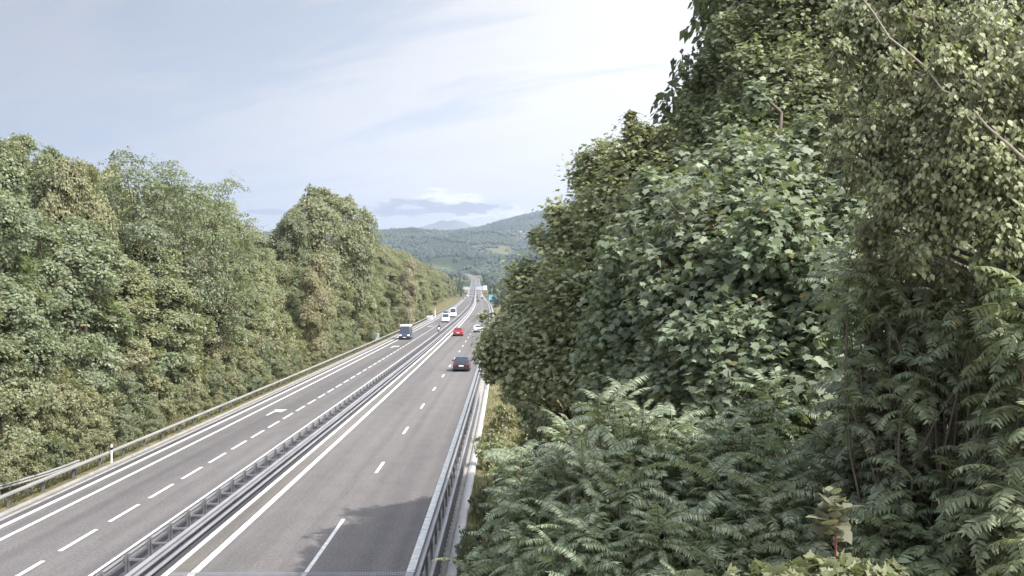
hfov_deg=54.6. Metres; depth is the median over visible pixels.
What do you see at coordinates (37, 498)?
kerb
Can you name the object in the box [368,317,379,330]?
shrub
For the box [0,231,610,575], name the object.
ground
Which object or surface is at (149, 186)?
woodland tree
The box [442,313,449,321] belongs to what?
panel van
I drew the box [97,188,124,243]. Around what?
woodland tree
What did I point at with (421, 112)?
sky
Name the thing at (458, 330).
hatchback car
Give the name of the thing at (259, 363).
shrub
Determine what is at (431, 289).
woodland tree
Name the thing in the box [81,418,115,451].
shrub
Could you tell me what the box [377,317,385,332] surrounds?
shrub
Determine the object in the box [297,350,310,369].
shrub
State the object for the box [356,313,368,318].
woodland tree
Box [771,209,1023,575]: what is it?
tree
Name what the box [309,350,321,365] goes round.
shrub
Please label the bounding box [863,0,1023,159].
bare branch
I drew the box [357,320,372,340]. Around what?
shrub
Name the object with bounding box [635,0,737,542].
woodland tree
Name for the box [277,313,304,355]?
shrub
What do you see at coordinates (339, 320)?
shrub
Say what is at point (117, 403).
shrub
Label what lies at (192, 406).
shrub
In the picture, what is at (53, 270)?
woodland tree
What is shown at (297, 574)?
expansion joint
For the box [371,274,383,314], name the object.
woodland tree
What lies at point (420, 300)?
shrub
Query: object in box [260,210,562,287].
hill forest
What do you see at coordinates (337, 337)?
shrub
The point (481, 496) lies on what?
shrub
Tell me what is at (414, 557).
road markings
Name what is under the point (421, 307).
shrub
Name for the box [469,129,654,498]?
maple tree
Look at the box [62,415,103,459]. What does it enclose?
shrub
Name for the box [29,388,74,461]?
shrub
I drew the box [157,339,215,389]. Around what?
shrub
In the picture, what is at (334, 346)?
shrub
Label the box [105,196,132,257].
woodland tree
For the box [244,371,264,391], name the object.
shrub
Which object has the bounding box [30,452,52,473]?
shrub
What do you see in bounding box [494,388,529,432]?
shrub
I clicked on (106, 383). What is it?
shrub
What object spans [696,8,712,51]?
woodland tree
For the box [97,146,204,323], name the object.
tall tree
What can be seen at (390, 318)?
shrub
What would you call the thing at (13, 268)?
woodland tree
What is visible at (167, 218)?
woodland tree
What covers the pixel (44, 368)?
shrub
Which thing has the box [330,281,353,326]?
woodland tree
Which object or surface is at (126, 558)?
median guardrail
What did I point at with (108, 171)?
woodland tree
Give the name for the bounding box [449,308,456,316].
delivery van
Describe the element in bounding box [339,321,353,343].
shrub
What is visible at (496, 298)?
roadside tree
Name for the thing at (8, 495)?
roadside guardrail
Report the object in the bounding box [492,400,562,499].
shrub
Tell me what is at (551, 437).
woodland tree
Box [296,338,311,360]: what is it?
shrub
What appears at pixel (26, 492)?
verge grass
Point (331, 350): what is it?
shrub
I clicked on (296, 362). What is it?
shrub
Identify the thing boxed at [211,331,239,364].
shrub
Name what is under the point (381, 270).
woodland tree
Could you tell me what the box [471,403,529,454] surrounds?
shrub
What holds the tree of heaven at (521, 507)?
on the ground at (443, 262)
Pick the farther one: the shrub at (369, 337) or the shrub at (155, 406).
the shrub at (369, 337)
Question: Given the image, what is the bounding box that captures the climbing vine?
[723,547,909,575]
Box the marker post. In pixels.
[110,445,112,462]
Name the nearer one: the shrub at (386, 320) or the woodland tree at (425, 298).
the shrub at (386, 320)
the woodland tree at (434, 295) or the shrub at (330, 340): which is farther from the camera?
the woodland tree at (434, 295)
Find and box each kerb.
[0,295,466,520]
[0,300,460,517]
[161,276,475,575]
[423,301,493,575]
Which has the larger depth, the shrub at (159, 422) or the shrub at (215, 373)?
the shrub at (215, 373)
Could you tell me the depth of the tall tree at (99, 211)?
69.37 m
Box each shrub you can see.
[0,352,66,423]
[0,375,52,457]
[0,389,61,476]
[0,449,22,495]
[1,439,43,492]
[11,351,62,430]
[24,370,90,453]
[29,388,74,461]
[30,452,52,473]
[33,363,94,413]
[43,435,73,467]
[52,373,105,434]
[57,334,117,410]
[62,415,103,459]
[69,335,109,416]
[70,377,119,438]
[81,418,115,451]
[90,328,139,406]
[99,372,148,424]
[103,390,138,432]
[109,404,142,441]
[113,341,166,401]
[120,382,157,423]
[134,327,194,399]
[134,359,164,392]
[138,373,185,421]
[138,419,157,435]
[142,403,163,425]
[146,407,165,430]
[154,373,184,411]
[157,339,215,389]
[165,352,209,405]
[165,370,190,410]
[173,381,203,415]
[182,353,209,398]
[195,390,212,410]
[196,345,213,376]
[200,336,237,365]
[205,366,222,396]
[207,358,243,393]
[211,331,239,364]
[212,379,234,401]
[212,395,223,406]
[214,371,245,398]
[214,387,227,404]
[216,355,240,376]
[232,351,258,383]
[235,371,252,394]
[237,359,265,374]
[241,316,266,349]
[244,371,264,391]
[245,345,262,378]
[250,337,282,373]
[251,365,270,385]
[261,311,291,361]
[261,371,275,383]
[262,349,286,375]
[268,311,292,359]
[271,339,295,363]
[275,365,291,378]
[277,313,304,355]
[283,361,298,374]
[285,345,301,366]
[287,324,305,342]
[290,356,300,369]
[292,317,309,350]
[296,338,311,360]
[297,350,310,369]
[298,340,311,355]
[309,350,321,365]
[317,332,328,357]
[319,331,332,343]
[321,341,335,357]
[322,327,340,354]
[324,321,344,345]
[331,315,344,333]
[331,324,347,349]
[333,312,344,326]
[338,343,344,352]
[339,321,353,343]
[343,314,353,331]
[345,337,353,349]
[346,310,360,339]
[352,336,361,345]
[353,321,362,339]
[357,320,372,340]
[363,310,371,332]
[366,329,377,341]
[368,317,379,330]
[373,328,380,337]
[376,307,382,327]
[377,309,388,325]
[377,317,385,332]
[383,324,389,333]
[386,315,392,327]
[391,321,400,330]
[393,313,400,325]
[417,295,426,313]
[417,303,425,312]
[453,516,508,575]
[454,534,498,575]
[467,467,512,522]
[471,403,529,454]
[474,432,511,476]
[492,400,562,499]
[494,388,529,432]
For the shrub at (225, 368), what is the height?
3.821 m
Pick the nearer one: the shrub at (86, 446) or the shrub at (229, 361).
the shrub at (86, 446)
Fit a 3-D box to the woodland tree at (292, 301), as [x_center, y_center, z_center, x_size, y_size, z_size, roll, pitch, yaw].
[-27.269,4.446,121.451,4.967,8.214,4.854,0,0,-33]
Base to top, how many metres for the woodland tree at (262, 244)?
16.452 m
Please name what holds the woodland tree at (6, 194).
on the ground at (443, 262)
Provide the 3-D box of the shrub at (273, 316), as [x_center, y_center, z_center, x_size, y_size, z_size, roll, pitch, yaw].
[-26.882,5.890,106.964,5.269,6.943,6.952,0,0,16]
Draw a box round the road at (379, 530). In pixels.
[189,274,490,571]
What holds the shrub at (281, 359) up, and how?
on the ground at (443, 262)
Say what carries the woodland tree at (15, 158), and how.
on the ground at (443, 262)
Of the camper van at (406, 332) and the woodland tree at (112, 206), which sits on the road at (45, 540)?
the camper van at (406, 332)
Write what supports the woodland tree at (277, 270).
on the ground at (443, 262)
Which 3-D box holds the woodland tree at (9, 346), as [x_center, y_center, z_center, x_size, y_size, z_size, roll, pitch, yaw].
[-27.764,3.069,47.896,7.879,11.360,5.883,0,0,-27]
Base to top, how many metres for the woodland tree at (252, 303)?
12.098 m
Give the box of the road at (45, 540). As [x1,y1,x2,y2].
[0,274,474,575]
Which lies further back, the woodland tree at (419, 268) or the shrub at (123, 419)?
the woodland tree at (419, 268)
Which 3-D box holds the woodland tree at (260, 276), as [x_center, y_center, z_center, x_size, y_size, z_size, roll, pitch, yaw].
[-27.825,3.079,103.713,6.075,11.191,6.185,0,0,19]
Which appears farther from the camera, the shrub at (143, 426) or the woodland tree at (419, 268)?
the woodland tree at (419, 268)
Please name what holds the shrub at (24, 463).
on the ground at (443, 262)
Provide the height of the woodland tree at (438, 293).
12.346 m
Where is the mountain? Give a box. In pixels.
[414,220,472,229]
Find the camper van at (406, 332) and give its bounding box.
[398,324,412,338]
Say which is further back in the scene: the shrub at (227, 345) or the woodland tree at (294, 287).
the woodland tree at (294, 287)
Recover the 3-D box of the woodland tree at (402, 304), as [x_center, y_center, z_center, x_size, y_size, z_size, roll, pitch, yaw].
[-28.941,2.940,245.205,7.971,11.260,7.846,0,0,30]
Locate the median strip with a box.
[108,274,475,575]
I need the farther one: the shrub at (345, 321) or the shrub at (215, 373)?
the shrub at (345, 321)
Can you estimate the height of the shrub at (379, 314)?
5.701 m
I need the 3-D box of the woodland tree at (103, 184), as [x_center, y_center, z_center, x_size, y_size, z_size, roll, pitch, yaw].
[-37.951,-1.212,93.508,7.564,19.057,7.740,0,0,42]
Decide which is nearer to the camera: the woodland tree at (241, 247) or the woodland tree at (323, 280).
the woodland tree at (241, 247)
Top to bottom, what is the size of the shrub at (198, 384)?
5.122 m
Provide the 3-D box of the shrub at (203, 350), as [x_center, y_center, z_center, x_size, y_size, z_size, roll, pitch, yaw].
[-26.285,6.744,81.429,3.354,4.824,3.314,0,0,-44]
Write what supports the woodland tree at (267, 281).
on the ground at (443, 262)
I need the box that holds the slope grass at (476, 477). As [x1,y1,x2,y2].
[460,374,559,575]
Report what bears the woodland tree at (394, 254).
on the ground at (443, 262)
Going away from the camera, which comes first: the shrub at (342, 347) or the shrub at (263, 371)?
the shrub at (263, 371)
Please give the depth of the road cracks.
48.87 m
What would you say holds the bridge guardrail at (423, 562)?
on the road at (379, 530)
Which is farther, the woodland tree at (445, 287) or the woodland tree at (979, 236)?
the woodland tree at (445, 287)
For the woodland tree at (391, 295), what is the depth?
217.97 m
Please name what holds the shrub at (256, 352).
on the ground at (443, 262)
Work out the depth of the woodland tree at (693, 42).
28.37 m
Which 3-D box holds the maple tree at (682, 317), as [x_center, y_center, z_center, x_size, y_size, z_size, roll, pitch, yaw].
[3.195,4.917,13.771,4.866,16.564,6.328,0,0,0]
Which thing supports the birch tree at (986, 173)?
on the ground at (443, 262)
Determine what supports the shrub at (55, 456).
on the ground at (443, 262)
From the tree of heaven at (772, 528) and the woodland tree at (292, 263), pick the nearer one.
the tree of heaven at (772, 528)
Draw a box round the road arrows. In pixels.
[267,326,428,414]
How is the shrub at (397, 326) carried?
on the ground at (443, 262)
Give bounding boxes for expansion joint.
[169,572,415,575]
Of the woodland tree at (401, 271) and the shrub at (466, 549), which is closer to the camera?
the shrub at (466, 549)
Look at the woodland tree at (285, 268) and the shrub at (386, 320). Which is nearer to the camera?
the woodland tree at (285, 268)
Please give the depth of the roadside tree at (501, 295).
647.10 m
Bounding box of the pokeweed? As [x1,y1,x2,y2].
[806,486,863,568]
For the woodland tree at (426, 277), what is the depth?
396.97 m
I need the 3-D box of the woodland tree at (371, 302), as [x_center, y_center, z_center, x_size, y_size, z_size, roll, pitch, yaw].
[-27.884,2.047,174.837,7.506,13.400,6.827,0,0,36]
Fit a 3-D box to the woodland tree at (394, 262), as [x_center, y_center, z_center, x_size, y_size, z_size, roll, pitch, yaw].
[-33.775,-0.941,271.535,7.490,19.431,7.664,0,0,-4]
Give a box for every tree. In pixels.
[0,137,38,255]
[0,160,51,331]
[0,181,17,265]
[0,195,69,378]
[0,272,5,353]
[0,291,26,384]
[1,131,45,193]
[15,208,73,372]
[20,151,65,239]
[23,166,121,312]
[35,155,92,323]
[37,215,138,379]
[38,145,64,167]
[72,159,102,188]
[72,163,123,300]
[94,257,173,387]
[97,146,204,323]
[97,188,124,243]
[98,163,139,203]
[98,174,132,233]
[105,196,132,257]
[117,239,209,379]
[119,209,178,305]
[120,153,244,339]
[129,196,196,262]
[139,181,158,201]
[155,278,214,360]
[161,171,277,384]
[166,192,201,254]
[178,261,245,364]
[187,212,227,251]
[191,216,211,259]
[200,242,249,365]
[208,201,238,228]
[217,212,243,240]
[218,230,261,283]
[227,256,266,348]
[231,218,254,247]
[236,255,273,353]
[244,271,277,337]
[249,247,286,293]
[251,233,269,249]
[255,269,291,329]
[263,248,290,288]
[263,255,294,318]
[266,205,314,286]
[266,283,295,324]
[277,183,354,314]
[278,254,299,283]
[280,291,303,325]
[286,266,328,335]
[289,273,338,335]
[298,252,338,356]
[326,277,356,319]
[327,194,384,326]
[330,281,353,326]
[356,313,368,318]
[358,284,377,313]
[366,287,381,314]
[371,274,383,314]
[373,249,384,275]
[375,246,393,278]
[375,282,390,318]
[376,266,389,292]
[377,275,398,310]
[384,249,400,275]
[386,282,406,310]
[387,270,402,314]
[390,250,402,270]
[396,258,404,270]
[396,258,419,323]
[398,270,420,309]
[413,273,427,303]
[415,262,422,272]
[422,280,429,300]
[424,275,431,301]
[426,284,431,304]
[429,277,436,305]
[429,278,434,304]
[431,279,441,304]
[435,278,444,304]
[441,281,448,297]
[445,280,452,297]
[451,279,457,294]
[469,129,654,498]
[491,290,500,307]
[499,293,505,304]
[533,406,580,523]
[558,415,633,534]
[566,76,909,495]
[582,109,683,499]
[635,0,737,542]
[662,0,948,549]
[662,0,1009,550]
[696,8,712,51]
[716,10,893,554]
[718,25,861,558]
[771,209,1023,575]
[804,0,1023,321]
[903,28,1022,497]
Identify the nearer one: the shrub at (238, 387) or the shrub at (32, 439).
the shrub at (32, 439)
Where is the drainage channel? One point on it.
(86, 482)
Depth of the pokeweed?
4.91 m
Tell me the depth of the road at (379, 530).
44.81 m
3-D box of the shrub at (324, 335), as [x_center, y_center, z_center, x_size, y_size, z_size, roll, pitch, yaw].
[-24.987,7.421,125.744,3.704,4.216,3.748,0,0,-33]
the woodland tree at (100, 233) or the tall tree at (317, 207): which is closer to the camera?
the woodland tree at (100, 233)
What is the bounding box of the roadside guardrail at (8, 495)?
[0,298,461,506]
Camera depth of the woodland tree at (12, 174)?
61.45 m
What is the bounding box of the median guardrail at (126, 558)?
[92,297,474,575]
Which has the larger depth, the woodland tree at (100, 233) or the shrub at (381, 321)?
the shrub at (381, 321)
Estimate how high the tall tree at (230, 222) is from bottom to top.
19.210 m
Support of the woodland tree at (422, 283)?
on the ground at (443, 262)
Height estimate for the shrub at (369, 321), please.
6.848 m
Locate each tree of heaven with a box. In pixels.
[430,439,645,575]
[524,374,754,575]
[659,365,857,575]
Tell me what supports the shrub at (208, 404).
on the ground at (443, 262)
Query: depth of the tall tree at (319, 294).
117.03 m
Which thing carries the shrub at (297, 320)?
on the ground at (443, 262)
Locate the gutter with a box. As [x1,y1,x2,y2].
[168,297,475,575]
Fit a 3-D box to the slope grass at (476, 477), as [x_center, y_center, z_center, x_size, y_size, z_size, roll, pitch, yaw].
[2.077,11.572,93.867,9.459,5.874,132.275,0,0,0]
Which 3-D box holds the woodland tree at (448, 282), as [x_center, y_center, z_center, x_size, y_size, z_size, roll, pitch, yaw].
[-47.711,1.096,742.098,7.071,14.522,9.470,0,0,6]
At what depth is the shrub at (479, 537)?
31.96 m
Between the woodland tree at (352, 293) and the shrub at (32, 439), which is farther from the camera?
the woodland tree at (352, 293)
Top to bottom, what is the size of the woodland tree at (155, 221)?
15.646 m
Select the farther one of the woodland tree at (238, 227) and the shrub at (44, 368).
the woodland tree at (238, 227)
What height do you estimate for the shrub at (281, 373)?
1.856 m
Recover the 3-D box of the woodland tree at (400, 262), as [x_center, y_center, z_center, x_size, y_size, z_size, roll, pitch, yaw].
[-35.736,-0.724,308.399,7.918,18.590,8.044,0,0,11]
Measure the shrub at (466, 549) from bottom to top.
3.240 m
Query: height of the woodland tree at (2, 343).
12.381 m
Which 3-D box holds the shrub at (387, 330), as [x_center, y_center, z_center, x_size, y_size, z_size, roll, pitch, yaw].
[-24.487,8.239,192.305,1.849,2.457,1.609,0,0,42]
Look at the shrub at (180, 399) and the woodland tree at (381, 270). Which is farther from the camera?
the woodland tree at (381, 270)
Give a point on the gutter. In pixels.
(200, 554)
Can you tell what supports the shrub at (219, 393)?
on the ground at (443, 262)
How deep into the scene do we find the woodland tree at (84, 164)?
108.18 m
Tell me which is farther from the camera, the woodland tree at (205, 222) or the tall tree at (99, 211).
the woodland tree at (205, 222)
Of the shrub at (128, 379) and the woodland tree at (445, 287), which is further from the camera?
the woodland tree at (445, 287)
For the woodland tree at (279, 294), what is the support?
on the ground at (443, 262)
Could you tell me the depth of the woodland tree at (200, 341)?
79.34 m
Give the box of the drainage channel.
[0,300,461,524]
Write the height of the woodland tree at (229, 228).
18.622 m
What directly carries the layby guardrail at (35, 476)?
on the ground at (443, 262)
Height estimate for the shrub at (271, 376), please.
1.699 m
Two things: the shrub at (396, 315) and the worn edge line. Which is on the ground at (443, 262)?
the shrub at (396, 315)
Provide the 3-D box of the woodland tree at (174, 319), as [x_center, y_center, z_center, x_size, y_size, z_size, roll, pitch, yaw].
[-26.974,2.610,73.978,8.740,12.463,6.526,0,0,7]
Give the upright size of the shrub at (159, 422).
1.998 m
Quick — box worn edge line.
[0,288,469,527]
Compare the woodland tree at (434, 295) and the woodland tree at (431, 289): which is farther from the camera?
the woodland tree at (434, 295)
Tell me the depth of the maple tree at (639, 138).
23.39 m
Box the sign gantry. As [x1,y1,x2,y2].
[462,286,487,294]
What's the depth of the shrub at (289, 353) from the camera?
106.05 m
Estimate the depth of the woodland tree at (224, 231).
106.90 m
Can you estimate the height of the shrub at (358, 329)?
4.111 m
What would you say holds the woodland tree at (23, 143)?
on the ground at (443, 262)
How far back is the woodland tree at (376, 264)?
230.46 m
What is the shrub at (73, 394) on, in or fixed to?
on the ground at (443, 262)
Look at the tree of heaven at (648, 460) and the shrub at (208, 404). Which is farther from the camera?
the shrub at (208, 404)
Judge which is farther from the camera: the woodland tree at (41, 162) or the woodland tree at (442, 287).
the woodland tree at (442, 287)
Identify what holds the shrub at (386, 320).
on the ground at (443, 262)
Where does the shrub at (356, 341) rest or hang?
on the ground at (443, 262)
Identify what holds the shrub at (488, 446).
on the ground at (443, 262)
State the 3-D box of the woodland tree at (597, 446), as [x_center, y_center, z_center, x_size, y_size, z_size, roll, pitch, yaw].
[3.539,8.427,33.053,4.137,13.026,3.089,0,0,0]
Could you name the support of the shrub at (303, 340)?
on the ground at (443, 262)
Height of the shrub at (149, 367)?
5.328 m
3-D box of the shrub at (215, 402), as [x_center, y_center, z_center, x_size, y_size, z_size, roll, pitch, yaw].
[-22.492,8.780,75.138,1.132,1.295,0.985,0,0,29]
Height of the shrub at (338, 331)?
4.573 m
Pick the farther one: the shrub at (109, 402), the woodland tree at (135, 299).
the woodland tree at (135, 299)
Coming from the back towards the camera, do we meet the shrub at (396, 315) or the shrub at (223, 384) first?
the shrub at (396, 315)
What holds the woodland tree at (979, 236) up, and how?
on the ground at (443, 262)
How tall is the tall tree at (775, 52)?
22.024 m
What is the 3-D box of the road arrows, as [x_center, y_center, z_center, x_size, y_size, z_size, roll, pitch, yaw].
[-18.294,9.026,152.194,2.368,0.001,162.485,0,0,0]
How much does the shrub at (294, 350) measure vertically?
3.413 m
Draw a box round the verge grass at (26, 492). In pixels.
[0,315,433,508]
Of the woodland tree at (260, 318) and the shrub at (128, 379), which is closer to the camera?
the shrub at (128, 379)
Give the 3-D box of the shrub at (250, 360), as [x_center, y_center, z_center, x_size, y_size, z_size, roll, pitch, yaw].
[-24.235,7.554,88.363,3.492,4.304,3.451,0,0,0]
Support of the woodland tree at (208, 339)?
on the ground at (443, 262)
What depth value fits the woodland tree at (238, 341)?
88.76 m
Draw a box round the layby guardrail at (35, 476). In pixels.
[0,459,79,494]
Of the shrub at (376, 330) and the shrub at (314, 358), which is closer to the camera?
the shrub at (314, 358)
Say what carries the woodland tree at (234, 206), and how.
on the ground at (443, 262)
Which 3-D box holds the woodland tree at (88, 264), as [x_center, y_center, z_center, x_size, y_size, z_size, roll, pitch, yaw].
[-28.051,2.101,63.202,7.645,13.440,6.953,0,0,-14]
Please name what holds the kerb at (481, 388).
on the road at (379, 530)
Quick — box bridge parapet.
[429,390,479,575]
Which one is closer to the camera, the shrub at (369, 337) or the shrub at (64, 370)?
the shrub at (64, 370)
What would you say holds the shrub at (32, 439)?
on the ground at (443, 262)
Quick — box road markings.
[0,278,490,575]
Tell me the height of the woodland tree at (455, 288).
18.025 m
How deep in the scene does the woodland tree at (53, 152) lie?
99.35 m
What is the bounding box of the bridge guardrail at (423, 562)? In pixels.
[415,299,491,575]
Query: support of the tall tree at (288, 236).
on the ground at (443, 262)
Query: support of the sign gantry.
on the ground at (443, 262)
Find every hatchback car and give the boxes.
[452,356,470,370]
[453,327,463,335]
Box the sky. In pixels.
[0,0,1021,231]
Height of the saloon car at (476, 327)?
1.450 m
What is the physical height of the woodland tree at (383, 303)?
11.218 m
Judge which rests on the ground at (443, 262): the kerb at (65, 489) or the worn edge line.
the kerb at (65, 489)
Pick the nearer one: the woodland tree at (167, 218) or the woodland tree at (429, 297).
the woodland tree at (167, 218)
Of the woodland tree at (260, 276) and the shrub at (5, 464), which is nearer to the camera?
the shrub at (5, 464)
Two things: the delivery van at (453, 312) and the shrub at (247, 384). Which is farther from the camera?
the delivery van at (453, 312)
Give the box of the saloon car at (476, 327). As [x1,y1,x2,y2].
[473,325,482,331]
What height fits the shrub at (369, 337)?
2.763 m
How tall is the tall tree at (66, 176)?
17.652 m
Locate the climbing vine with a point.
(840, 564)
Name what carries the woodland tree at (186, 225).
on the ground at (443, 262)
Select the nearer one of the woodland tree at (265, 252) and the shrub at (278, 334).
the shrub at (278, 334)
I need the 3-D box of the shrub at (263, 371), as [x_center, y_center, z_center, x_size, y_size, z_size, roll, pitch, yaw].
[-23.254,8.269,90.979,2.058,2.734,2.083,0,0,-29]
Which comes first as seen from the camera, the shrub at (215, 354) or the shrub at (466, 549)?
the shrub at (466, 549)
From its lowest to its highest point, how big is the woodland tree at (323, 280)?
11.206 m
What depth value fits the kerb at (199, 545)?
44.27 m
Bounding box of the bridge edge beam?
[446,384,488,575]
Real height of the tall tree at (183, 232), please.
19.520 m
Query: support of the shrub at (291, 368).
on the ground at (443, 262)
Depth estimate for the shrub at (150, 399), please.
65.25 m
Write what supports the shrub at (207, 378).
on the ground at (443, 262)
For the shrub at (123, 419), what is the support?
on the ground at (443, 262)
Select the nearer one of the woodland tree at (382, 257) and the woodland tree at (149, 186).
the woodland tree at (149, 186)
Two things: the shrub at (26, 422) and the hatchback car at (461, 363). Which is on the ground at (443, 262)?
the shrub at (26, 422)
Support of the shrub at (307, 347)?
on the ground at (443, 262)
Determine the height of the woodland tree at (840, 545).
26.154 m
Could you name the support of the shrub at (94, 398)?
on the ground at (443, 262)
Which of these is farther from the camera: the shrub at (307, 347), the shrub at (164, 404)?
the shrub at (307, 347)
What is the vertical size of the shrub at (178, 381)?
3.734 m
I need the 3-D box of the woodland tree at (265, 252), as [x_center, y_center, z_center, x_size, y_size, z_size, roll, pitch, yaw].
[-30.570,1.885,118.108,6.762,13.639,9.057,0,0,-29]
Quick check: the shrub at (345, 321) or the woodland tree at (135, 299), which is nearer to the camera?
the woodland tree at (135, 299)
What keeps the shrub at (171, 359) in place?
on the ground at (443, 262)
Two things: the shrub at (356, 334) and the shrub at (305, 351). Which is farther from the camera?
the shrub at (356, 334)
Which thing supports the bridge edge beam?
on the ground at (443, 262)
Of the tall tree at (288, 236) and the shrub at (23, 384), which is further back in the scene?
the tall tree at (288, 236)
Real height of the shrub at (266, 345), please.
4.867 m
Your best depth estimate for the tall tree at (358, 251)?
157.62 m
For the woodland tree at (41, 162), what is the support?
on the ground at (443, 262)
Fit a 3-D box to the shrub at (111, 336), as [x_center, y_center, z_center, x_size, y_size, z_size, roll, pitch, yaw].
[-26.655,5.946,64.075,4.164,6.833,5.494,0,0,2]
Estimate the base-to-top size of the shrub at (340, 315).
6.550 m
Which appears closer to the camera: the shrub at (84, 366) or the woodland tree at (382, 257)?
the shrub at (84, 366)
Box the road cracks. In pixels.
[83,364,471,570]
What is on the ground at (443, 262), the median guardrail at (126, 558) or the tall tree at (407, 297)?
the tall tree at (407, 297)
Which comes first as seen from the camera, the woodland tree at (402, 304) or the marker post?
the marker post
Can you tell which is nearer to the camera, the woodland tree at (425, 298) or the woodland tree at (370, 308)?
the woodland tree at (370, 308)
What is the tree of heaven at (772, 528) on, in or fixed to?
on the ground at (443, 262)
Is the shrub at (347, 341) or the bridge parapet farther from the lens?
the shrub at (347, 341)
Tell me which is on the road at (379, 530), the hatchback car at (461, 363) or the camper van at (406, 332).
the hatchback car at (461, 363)
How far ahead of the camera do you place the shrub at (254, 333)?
96.38 m
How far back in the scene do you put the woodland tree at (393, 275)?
235.49 m
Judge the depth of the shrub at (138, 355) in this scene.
65.69 m

